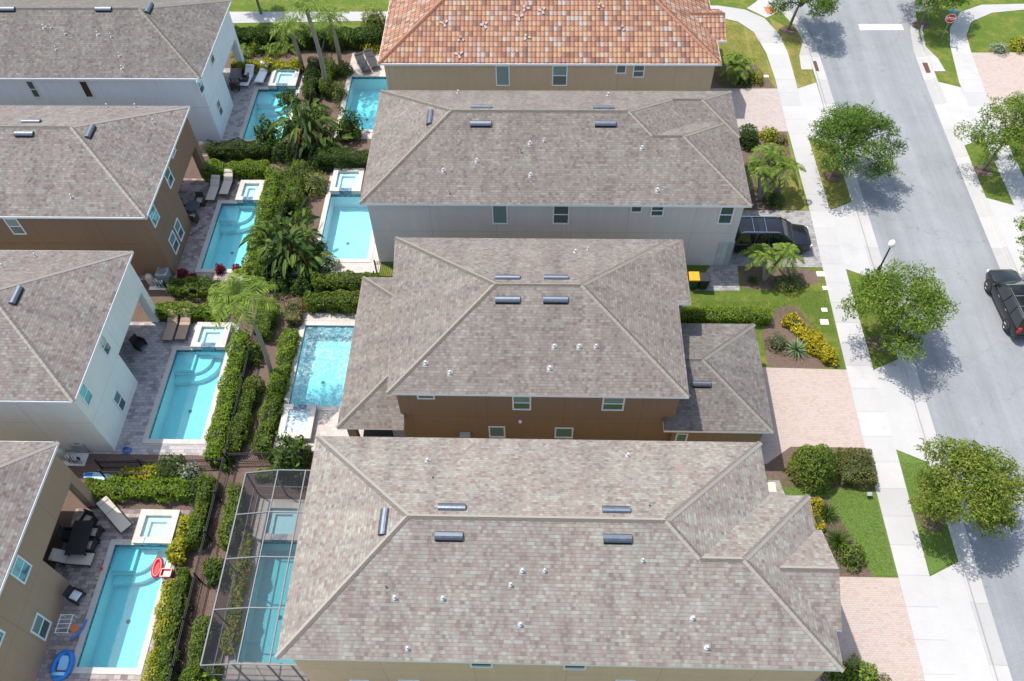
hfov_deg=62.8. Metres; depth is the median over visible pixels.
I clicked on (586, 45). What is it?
house
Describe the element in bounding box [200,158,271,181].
hedge
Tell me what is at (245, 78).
patio chair
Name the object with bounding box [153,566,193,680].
hedge
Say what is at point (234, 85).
patio chair
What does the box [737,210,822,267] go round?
driveway
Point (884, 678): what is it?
shrub
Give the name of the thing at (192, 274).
red plant
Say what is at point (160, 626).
hedge
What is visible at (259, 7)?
tree
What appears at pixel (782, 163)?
palm tree
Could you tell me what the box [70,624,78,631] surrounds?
ball
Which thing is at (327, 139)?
paddle plant
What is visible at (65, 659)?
pool float
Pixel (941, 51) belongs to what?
lawn
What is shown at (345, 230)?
swimming pool
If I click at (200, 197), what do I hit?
patio chair
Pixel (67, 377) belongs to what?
house
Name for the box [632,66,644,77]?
window
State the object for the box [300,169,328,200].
shrub
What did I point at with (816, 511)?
hedge
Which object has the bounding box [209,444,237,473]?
shrub
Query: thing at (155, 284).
pool pump
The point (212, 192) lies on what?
sun lounger
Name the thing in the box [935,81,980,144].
driveway apron
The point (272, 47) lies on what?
cycad
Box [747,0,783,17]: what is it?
sidewalk ramp
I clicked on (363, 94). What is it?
swimming pool
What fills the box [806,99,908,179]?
oak tree
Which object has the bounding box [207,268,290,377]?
palm tree
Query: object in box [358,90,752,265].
house
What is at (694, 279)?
wheelie bin
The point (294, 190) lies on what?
hedge
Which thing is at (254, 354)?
shrub
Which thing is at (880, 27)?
stop line
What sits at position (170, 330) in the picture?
sun lounger
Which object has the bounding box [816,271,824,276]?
utility cover
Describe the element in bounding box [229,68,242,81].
dining table
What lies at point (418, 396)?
window
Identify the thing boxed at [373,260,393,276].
picket fence
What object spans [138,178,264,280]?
patio
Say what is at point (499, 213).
window
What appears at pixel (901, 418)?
driveway apron
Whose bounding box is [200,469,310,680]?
pool enclosure
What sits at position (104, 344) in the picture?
window
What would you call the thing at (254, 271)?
shrub
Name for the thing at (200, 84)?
window
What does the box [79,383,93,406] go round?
window
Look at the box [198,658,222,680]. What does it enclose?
shrub
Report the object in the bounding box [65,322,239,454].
patio
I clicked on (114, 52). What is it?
house
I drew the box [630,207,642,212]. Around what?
window
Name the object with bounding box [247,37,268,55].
shrub
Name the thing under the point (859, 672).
shrub
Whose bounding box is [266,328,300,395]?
hedge
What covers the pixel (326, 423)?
patio
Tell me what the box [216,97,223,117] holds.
window
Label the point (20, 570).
window
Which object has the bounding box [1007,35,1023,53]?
shrub
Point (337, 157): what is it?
hedge
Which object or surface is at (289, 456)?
shrub
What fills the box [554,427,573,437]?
window
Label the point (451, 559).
house
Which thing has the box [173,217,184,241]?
window
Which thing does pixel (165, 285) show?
picket fence
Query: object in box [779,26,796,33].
mulch bed
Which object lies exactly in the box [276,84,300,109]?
shrub
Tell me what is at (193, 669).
hedge
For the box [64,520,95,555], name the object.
dining table
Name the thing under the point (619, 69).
window
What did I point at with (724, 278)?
path
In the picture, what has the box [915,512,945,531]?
mulch bed
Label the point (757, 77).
shrub
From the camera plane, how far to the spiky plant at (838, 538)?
43.69 m
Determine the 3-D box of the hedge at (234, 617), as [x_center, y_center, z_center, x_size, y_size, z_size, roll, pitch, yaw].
[-13.885,12.668,42.416,1.177,1.212,6.407,-3,54,-1]
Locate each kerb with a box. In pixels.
[757,0,1012,680]
[910,0,1017,271]
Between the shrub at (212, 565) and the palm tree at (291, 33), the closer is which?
the shrub at (212, 565)
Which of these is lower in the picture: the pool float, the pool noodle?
the pool float
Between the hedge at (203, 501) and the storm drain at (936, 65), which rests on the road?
the storm drain at (936, 65)
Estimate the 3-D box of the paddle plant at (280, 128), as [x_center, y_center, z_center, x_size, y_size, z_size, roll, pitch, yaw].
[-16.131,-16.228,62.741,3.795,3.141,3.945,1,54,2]
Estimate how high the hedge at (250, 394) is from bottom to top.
1.407 m
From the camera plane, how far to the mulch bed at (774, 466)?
46.42 m
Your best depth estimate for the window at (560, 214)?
51.93 m
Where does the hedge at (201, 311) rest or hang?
on the mulch bed at (72, 502)
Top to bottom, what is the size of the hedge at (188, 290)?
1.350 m
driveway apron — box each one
[798,83,830,141]
[830,202,871,274]
[874,359,926,461]
[930,562,993,680]
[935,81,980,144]
[987,198,1023,279]
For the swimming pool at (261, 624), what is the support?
in the patio at (226, 669)
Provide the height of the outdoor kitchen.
0.932 m
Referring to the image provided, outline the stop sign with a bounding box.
[939,7,958,42]
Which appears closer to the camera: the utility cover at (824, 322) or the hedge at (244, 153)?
the utility cover at (824, 322)
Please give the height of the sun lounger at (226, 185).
0.892 m
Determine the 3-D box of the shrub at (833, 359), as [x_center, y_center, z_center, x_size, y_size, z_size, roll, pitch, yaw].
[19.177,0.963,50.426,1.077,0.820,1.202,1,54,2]
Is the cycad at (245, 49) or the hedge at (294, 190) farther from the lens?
the cycad at (245, 49)
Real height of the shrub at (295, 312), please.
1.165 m
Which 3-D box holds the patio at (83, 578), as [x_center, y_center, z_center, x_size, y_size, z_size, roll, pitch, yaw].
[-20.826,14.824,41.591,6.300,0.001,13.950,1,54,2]
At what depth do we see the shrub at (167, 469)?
46.11 m
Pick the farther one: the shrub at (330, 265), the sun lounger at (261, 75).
the sun lounger at (261, 75)
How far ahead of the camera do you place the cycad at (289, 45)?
69.37 m
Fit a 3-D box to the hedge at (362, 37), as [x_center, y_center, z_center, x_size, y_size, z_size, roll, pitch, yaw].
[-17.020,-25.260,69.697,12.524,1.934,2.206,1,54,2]
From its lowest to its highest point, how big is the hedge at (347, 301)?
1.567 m
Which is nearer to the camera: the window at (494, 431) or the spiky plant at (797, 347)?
the window at (494, 431)
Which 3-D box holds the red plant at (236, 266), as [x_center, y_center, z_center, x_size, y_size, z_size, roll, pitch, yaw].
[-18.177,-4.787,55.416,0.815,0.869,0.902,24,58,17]
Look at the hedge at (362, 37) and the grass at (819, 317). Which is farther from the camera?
the hedge at (362, 37)
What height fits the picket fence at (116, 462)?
1.085 m
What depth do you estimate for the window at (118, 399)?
48.29 m
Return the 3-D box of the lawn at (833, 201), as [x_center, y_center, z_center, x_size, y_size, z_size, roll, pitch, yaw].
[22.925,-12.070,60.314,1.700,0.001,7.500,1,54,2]
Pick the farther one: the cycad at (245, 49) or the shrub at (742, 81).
the cycad at (245, 49)
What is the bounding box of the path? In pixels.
[695,251,739,290]
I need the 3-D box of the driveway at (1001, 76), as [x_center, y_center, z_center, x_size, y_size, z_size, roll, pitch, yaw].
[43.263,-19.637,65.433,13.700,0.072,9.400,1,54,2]
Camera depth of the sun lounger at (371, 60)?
68.55 m
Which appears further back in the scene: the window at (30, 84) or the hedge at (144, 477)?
the window at (30, 84)
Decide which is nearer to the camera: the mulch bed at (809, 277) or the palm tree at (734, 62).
the mulch bed at (809, 277)
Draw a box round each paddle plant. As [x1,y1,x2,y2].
[238,217,297,259]
[254,214,327,278]
[266,96,342,158]
[274,96,317,141]
[274,196,323,244]
[286,238,333,279]
[307,121,352,157]
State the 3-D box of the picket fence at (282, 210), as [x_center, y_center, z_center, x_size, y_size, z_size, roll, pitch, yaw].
[-15.717,-9.004,58.055,0.085,1.385,12.986,0,54,1]
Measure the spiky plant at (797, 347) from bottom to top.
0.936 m
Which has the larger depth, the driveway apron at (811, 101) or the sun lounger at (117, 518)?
the driveway apron at (811, 101)
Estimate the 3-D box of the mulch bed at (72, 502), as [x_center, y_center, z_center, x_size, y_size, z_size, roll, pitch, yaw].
[-21.941,-1.971,53.880,8.000,0.001,55.500,1,54,2]
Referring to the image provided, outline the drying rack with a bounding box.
[54,614,77,636]
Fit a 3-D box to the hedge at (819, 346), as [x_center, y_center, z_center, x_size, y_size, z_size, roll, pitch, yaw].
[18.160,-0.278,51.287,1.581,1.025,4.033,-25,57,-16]
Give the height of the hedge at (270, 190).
1.700 m
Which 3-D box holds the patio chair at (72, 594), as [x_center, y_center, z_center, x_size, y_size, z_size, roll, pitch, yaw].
[-22.173,12.879,42.482,0.647,0.858,0.650,17,56,13]
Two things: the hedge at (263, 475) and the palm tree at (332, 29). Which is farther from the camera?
the palm tree at (332, 29)
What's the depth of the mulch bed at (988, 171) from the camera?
60.11 m
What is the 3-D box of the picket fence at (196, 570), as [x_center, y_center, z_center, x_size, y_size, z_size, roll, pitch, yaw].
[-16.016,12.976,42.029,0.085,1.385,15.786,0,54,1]
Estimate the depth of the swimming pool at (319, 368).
51.99 m
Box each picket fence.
[94,457,227,469]
[98,470,152,477]
[162,280,265,292]
[167,453,228,680]
[210,147,298,156]
[222,275,268,462]
[224,451,313,462]
[264,144,300,284]
[267,271,374,283]
[300,35,326,154]
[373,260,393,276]
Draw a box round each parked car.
[733,216,812,254]
[984,269,1023,337]
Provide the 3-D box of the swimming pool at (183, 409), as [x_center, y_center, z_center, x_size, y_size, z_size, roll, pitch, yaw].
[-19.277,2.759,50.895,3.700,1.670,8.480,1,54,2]
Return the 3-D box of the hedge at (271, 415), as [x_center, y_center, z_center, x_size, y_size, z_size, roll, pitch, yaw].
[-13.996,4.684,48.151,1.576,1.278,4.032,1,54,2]
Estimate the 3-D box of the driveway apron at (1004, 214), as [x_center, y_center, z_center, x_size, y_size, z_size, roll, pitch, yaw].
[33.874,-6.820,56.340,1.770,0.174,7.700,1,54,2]
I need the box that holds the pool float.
[50,649,74,680]
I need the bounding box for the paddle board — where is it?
[83,472,110,479]
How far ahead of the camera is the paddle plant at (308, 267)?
54.36 m
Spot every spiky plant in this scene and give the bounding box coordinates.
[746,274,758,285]
[783,336,808,360]
[820,500,840,526]
[825,527,854,552]
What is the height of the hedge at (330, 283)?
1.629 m
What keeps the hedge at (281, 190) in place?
on the mulch bed at (204, 606)
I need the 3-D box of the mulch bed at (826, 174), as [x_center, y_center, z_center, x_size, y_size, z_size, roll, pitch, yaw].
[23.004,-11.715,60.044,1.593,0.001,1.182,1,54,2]
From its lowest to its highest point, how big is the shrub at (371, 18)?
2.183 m
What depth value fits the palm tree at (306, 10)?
60.60 m
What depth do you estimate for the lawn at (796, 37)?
68.70 m
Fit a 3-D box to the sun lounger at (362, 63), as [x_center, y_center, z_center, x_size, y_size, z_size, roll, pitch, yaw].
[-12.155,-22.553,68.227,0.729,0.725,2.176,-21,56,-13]
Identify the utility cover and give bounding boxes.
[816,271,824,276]
[820,319,828,324]
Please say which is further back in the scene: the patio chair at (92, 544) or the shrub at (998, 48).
the shrub at (998, 48)
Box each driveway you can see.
[710,88,787,131]
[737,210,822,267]
[760,367,864,463]
[815,577,924,680]
[972,52,1023,127]
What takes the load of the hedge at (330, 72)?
on the mulch bed at (204, 606)
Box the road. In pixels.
[771,0,1023,680]
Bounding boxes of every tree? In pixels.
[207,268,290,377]
[256,0,262,13]
[269,15,305,68]
[281,0,335,83]
[310,4,351,64]
[714,51,757,84]
[738,242,804,280]
[744,143,805,200]
[767,0,838,29]
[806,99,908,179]
[835,258,960,362]
[908,434,1023,546]
[915,0,969,24]
[953,91,1023,170]
[1013,216,1023,268]
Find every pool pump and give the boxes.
[56,447,88,465]
[145,273,172,289]
[198,141,208,155]
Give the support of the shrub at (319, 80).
on the mulch bed at (204, 606)
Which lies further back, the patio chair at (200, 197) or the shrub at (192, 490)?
the patio chair at (200, 197)
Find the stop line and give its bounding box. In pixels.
[859,24,903,29]
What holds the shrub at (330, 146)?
on the mulch bed at (204, 606)
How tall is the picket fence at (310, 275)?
1.235 m
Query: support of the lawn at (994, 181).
on the ground at (383, 6)
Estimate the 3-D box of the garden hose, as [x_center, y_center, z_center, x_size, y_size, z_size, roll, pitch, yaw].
[-21.935,6.214,47.727,0.597,0.259,0.462,1,54,2]
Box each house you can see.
[0,0,243,139]
[0,103,207,275]
[0,250,159,450]
[0,441,96,680]
[274,435,845,680]
[336,236,774,441]
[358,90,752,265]
[377,0,725,90]
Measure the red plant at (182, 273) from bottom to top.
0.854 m
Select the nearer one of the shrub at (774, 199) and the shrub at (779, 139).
the shrub at (774, 199)
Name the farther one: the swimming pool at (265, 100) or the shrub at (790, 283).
the swimming pool at (265, 100)
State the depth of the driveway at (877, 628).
41.23 m
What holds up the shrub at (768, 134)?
on the mulch bed at (753, 191)
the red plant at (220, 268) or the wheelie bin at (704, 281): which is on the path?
the wheelie bin at (704, 281)
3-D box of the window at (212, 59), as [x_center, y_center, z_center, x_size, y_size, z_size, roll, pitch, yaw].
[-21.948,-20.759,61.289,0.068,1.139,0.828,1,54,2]
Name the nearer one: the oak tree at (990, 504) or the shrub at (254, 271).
the oak tree at (990, 504)
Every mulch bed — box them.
[43,49,304,568]
[146,49,379,680]
[711,64,774,87]
[739,266,820,290]
[740,131,791,209]
[762,306,839,368]
[764,447,874,488]
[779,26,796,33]
[811,496,872,576]
[822,171,843,182]
[866,336,891,351]
[912,21,930,28]
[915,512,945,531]
[971,165,992,176]
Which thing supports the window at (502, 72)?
in the house at (586, 45)
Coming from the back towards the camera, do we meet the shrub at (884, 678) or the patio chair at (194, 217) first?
the patio chair at (194, 217)
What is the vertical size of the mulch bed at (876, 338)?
0.001 m
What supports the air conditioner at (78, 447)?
attached to the house at (67, 377)
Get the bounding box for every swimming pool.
[71,509,181,674]
[142,322,231,443]
[195,180,264,272]
[228,502,304,669]
[239,68,300,141]
[277,321,354,440]
[312,168,374,262]
[336,74,387,132]
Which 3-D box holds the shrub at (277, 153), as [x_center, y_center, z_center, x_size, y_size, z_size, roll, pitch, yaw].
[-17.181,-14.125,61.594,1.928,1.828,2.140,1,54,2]
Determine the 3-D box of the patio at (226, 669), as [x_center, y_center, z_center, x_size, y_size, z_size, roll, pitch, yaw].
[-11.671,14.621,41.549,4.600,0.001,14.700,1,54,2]
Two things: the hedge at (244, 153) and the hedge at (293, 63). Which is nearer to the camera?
the hedge at (244, 153)
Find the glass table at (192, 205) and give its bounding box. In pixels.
[185,201,199,212]
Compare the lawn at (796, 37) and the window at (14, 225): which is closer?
the window at (14, 225)
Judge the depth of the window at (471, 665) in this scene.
36.53 m
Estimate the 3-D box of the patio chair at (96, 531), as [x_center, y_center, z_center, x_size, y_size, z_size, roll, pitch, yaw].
[-22.053,10.159,44.463,0.647,0.858,0.650,5,54,5]
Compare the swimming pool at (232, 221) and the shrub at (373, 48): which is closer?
the swimming pool at (232, 221)
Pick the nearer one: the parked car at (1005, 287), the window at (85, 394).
the window at (85, 394)
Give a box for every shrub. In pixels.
[151,453,187,483]
[175,461,202,483]
[180,476,205,508]
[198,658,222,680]
[202,555,227,577]
[206,563,230,594]
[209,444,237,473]
[233,337,262,367]
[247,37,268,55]
[248,259,270,283]
[252,113,280,146]
[265,267,297,299]
[265,431,312,489]
[267,196,289,216]
[270,138,290,165]
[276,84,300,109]
[283,141,307,166]
[286,271,314,300]
[290,204,313,224]
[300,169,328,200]
[308,151,327,172]
[311,103,328,120]
[311,237,327,254]
[312,70,324,94]
[314,136,340,156]
[315,253,341,274]
[327,80,346,101]
[334,59,354,78]
[334,101,363,143]
[359,40,380,54]
[360,5,385,31]
[732,73,751,87]
[738,123,758,150]
[748,71,762,85]
[759,125,779,141]
[763,191,785,209]
[764,330,788,354]
[771,273,806,295]
[772,132,788,145]
[785,443,838,494]
[820,661,852,680]
[823,350,838,366]
[833,542,867,571]
[843,652,879,680]
[876,673,891,680]
[989,42,1009,56]
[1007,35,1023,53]
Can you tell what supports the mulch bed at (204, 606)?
on the ground at (383, 6)
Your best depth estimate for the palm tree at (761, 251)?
52.68 m
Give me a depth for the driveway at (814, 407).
48.64 m
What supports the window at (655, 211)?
in the house at (558, 164)
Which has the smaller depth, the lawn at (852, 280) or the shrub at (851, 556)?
the shrub at (851, 556)
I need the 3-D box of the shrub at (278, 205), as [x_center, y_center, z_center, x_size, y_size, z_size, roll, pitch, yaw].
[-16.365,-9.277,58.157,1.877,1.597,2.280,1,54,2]
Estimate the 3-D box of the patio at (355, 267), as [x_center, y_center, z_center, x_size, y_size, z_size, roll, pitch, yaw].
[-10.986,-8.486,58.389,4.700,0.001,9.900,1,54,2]
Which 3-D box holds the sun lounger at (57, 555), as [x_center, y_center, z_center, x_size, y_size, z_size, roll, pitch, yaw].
[-22.892,11.321,43.721,2.161,0.760,0.729,3,54,3]
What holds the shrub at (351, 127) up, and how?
on the mulch bed at (204, 606)
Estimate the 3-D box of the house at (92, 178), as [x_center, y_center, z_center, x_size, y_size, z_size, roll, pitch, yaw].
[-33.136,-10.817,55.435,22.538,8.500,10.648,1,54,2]
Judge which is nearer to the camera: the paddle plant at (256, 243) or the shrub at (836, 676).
the shrub at (836, 676)
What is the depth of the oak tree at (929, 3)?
67.38 m
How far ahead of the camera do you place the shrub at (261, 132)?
61.88 m
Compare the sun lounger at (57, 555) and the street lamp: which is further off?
the street lamp
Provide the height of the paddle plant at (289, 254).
4.124 m
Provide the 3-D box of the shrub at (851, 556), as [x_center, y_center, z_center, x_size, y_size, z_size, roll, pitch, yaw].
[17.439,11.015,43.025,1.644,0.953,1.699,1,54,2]
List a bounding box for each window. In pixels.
[0,629,5,645]
[2,218,26,234]
[10,554,31,584]
[24,80,41,97]
[30,612,51,640]
[77,80,94,97]
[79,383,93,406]
[98,334,111,357]
[112,388,126,413]
[149,204,159,227]
[164,166,174,188]
[168,230,179,254]
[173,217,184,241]
[196,80,204,95]
[210,52,215,66]
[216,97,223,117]
[417,395,434,398]
[470,664,492,667]
[488,426,505,437]
[492,206,507,223]
[495,66,509,85]
[512,397,530,409]
[552,66,567,85]
[552,206,569,223]
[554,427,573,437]
[563,666,586,669]
[601,398,625,410]
[615,66,626,73]
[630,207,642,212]
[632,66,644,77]
[650,207,664,216]
[674,433,688,440]
[717,208,734,223]
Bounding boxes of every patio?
[36,508,189,680]
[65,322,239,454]
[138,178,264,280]
[197,68,304,144]
[221,499,309,680]
[274,313,405,450]
[315,170,380,272]
[334,53,384,138]
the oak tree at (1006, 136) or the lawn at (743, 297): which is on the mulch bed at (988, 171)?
the oak tree at (1006, 136)
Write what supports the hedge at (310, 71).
on the mulch bed at (204, 606)
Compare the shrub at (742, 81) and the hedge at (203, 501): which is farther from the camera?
the shrub at (742, 81)
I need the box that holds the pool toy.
[151,557,163,577]
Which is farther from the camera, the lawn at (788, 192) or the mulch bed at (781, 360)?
the lawn at (788, 192)
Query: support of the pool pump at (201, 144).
on the mulch bed at (72, 502)
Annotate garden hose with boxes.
[122,446,131,453]
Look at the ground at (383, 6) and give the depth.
71.59 m
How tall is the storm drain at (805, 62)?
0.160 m
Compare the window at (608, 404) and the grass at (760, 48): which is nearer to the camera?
the window at (608, 404)
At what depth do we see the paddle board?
46.76 m
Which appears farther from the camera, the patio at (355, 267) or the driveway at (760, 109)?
the driveway at (760, 109)
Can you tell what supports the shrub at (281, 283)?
on the mulch bed at (204, 606)
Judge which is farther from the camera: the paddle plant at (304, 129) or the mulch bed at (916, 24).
the mulch bed at (916, 24)
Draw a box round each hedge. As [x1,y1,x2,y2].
[84,474,190,504]
[119,463,182,483]
[141,578,176,680]
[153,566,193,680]
[154,300,223,321]
[164,514,193,565]
[166,275,220,302]
[178,615,218,680]
[183,471,220,550]
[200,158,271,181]
[202,329,250,466]
[205,137,273,161]
[217,482,247,552]
[218,531,254,656]
[225,375,265,455]
[230,56,302,73]
[234,23,381,52]
[240,165,283,280]
[248,392,284,453]
[250,166,294,286]
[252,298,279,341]
[254,466,309,483]
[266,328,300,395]
[281,159,311,213]
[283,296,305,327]
[301,56,320,105]
[303,288,359,315]
[310,269,379,295]
[315,147,368,171]
[317,56,337,100]
[680,305,771,325]
[781,312,836,363]
[810,497,825,531]
[835,447,877,488]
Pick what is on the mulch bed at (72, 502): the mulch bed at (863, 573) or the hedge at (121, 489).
the hedge at (121, 489)
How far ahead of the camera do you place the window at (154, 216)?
52.41 m
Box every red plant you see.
[177,268,187,278]
[187,273,198,281]
[214,263,225,274]
[231,263,240,272]
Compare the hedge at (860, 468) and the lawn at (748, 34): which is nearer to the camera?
the hedge at (860, 468)
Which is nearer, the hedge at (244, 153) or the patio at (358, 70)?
the hedge at (244, 153)
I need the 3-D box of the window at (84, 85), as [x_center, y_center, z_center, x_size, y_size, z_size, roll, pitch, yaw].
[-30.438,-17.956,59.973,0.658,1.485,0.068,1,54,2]
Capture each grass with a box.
[694,284,894,365]
[718,24,847,207]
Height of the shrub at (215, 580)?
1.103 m
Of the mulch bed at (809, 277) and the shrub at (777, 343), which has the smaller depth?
the shrub at (777, 343)
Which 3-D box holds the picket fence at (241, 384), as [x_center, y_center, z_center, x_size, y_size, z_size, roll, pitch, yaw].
[-15.848,1.420,50.454,0.085,1.385,12.987,0,54,1]
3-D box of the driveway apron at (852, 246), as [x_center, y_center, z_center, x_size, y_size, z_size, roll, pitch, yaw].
[22.729,-6.799,56.557,1.840,0.174,7.050,1,54,2]
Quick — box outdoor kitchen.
[363,430,393,436]
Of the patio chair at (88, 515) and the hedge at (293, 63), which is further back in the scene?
the hedge at (293, 63)
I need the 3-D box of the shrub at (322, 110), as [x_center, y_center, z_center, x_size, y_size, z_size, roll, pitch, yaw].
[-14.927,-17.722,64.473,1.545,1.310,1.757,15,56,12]
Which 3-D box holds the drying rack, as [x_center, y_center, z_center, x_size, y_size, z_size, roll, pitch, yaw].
[-22.186,14.176,41.765,0.703,0.566,0.961,1,54,2]
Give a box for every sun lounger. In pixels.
[48,548,95,567]
[96,496,132,533]
[161,309,178,340]
[174,308,192,340]
[205,175,220,201]
[219,169,234,195]
[240,64,254,87]
[254,61,268,82]
[354,52,370,73]
[363,48,379,69]
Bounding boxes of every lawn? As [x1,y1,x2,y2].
[689,280,845,368]
[718,20,776,88]
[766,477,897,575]
[769,18,815,87]
[778,132,806,209]
[810,139,850,208]
[847,272,897,368]
[896,450,956,574]
[916,11,958,85]
[966,144,1009,195]
[967,18,1023,50]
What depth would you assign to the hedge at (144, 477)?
46.33 m
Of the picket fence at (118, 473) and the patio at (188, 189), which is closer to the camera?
the picket fence at (118, 473)
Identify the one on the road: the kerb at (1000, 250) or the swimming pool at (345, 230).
the kerb at (1000, 250)
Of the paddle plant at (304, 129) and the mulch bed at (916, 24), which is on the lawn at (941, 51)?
the mulch bed at (916, 24)
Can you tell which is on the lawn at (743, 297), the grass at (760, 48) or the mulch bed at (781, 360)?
the mulch bed at (781, 360)
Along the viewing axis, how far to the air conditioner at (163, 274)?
54.79 m
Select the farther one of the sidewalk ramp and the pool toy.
the sidewalk ramp
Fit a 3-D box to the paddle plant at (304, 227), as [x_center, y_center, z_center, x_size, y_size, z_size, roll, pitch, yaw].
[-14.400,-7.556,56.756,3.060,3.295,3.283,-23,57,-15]
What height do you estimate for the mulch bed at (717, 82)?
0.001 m
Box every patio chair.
[56,525,71,542]
[62,585,86,605]
[79,509,97,527]
[85,537,99,552]
[89,525,104,540]
[129,333,146,350]
[188,213,199,223]
[194,192,206,206]
[229,81,240,90]
[240,72,248,85]
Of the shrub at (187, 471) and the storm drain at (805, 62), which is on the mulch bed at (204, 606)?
the shrub at (187, 471)
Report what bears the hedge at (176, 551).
on the mulch bed at (204, 606)
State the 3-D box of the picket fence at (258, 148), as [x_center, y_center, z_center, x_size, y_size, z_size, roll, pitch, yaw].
[-18.907,-13.840,61.834,6.438,1.085,0.085,-1,54,1]
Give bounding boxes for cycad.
[229,43,254,59]
[259,41,284,59]
[277,41,300,56]
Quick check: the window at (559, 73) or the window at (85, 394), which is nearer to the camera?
the window at (85, 394)
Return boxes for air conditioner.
[69,443,88,451]
[155,267,171,282]
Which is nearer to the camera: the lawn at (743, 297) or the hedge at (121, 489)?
the hedge at (121, 489)
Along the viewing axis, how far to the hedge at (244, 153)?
61.63 m
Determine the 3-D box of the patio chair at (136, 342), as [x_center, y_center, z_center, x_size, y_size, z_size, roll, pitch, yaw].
[-23.115,0.104,51.820,0.647,0.858,0.650,20,57,15]
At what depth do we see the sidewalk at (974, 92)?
66.03 m
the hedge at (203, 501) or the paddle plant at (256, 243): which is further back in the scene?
the paddle plant at (256, 243)
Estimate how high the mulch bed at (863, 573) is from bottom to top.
0.001 m
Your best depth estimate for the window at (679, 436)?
45.74 m
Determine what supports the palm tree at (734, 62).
on the mulch bed at (717, 82)
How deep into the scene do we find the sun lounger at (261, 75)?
67.55 m
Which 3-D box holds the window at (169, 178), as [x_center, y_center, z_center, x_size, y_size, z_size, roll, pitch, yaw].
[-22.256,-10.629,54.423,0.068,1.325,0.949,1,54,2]
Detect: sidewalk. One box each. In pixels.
[229,5,957,680]
[950,4,1023,219]
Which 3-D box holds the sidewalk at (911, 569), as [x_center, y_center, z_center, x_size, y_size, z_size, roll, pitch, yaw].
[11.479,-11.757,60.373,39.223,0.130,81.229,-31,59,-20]
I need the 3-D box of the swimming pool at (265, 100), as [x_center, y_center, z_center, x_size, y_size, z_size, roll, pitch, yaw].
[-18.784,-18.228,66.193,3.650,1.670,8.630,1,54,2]
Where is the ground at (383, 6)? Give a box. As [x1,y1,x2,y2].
[229,0,1023,577]
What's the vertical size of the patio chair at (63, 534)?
0.858 m
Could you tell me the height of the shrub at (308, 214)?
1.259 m
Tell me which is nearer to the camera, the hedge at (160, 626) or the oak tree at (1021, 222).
the hedge at (160, 626)
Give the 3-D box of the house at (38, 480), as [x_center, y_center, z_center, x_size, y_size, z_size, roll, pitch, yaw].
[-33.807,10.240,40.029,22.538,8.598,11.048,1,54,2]
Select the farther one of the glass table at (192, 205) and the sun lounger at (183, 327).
the glass table at (192, 205)
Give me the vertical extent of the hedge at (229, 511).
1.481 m
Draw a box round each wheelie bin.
[688,271,699,287]
[698,272,710,288]
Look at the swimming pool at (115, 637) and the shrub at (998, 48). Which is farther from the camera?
the shrub at (998, 48)
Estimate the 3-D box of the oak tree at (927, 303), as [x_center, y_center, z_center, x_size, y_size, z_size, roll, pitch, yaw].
[22.715,-1.709,49.440,5.898,5.575,6.244,37,63,24]
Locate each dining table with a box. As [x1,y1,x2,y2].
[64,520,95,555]
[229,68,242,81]
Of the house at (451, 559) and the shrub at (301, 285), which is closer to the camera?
the house at (451, 559)
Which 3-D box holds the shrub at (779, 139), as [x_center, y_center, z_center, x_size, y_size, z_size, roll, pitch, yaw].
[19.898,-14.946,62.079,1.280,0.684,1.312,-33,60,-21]
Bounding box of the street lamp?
[876,240,895,272]
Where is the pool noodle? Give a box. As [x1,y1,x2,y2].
[70,619,86,639]
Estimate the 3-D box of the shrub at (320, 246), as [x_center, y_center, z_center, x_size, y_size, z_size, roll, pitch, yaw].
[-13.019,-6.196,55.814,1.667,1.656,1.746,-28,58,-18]
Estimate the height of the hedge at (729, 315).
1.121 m
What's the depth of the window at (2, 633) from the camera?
37.80 m
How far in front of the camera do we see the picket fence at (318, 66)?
66.97 m
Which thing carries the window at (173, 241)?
in the house at (92, 178)
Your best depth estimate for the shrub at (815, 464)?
44.99 m
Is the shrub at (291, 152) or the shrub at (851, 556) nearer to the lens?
the shrub at (851, 556)
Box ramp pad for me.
[764,6,775,13]
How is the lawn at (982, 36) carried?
on the ground at (383, 6)
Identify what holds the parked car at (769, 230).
on the driveway at (811, 257)
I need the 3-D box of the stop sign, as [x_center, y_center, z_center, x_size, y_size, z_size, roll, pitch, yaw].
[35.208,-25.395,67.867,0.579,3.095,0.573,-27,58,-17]
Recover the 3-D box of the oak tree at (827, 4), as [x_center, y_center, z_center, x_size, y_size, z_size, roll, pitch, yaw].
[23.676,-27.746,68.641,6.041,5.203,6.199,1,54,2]
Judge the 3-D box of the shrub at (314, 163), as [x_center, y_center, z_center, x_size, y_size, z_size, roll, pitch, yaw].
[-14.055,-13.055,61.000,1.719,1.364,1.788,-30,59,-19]
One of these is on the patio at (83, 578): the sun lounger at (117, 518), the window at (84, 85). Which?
the sun lounger at (117, 518)
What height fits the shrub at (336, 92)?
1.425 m
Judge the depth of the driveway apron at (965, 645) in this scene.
41.25 m
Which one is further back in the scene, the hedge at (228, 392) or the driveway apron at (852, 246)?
the driveway apron at (852, 246)
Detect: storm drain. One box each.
[799,42,818,70]
[922,46,944,72]
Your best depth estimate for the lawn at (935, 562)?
44.06 m

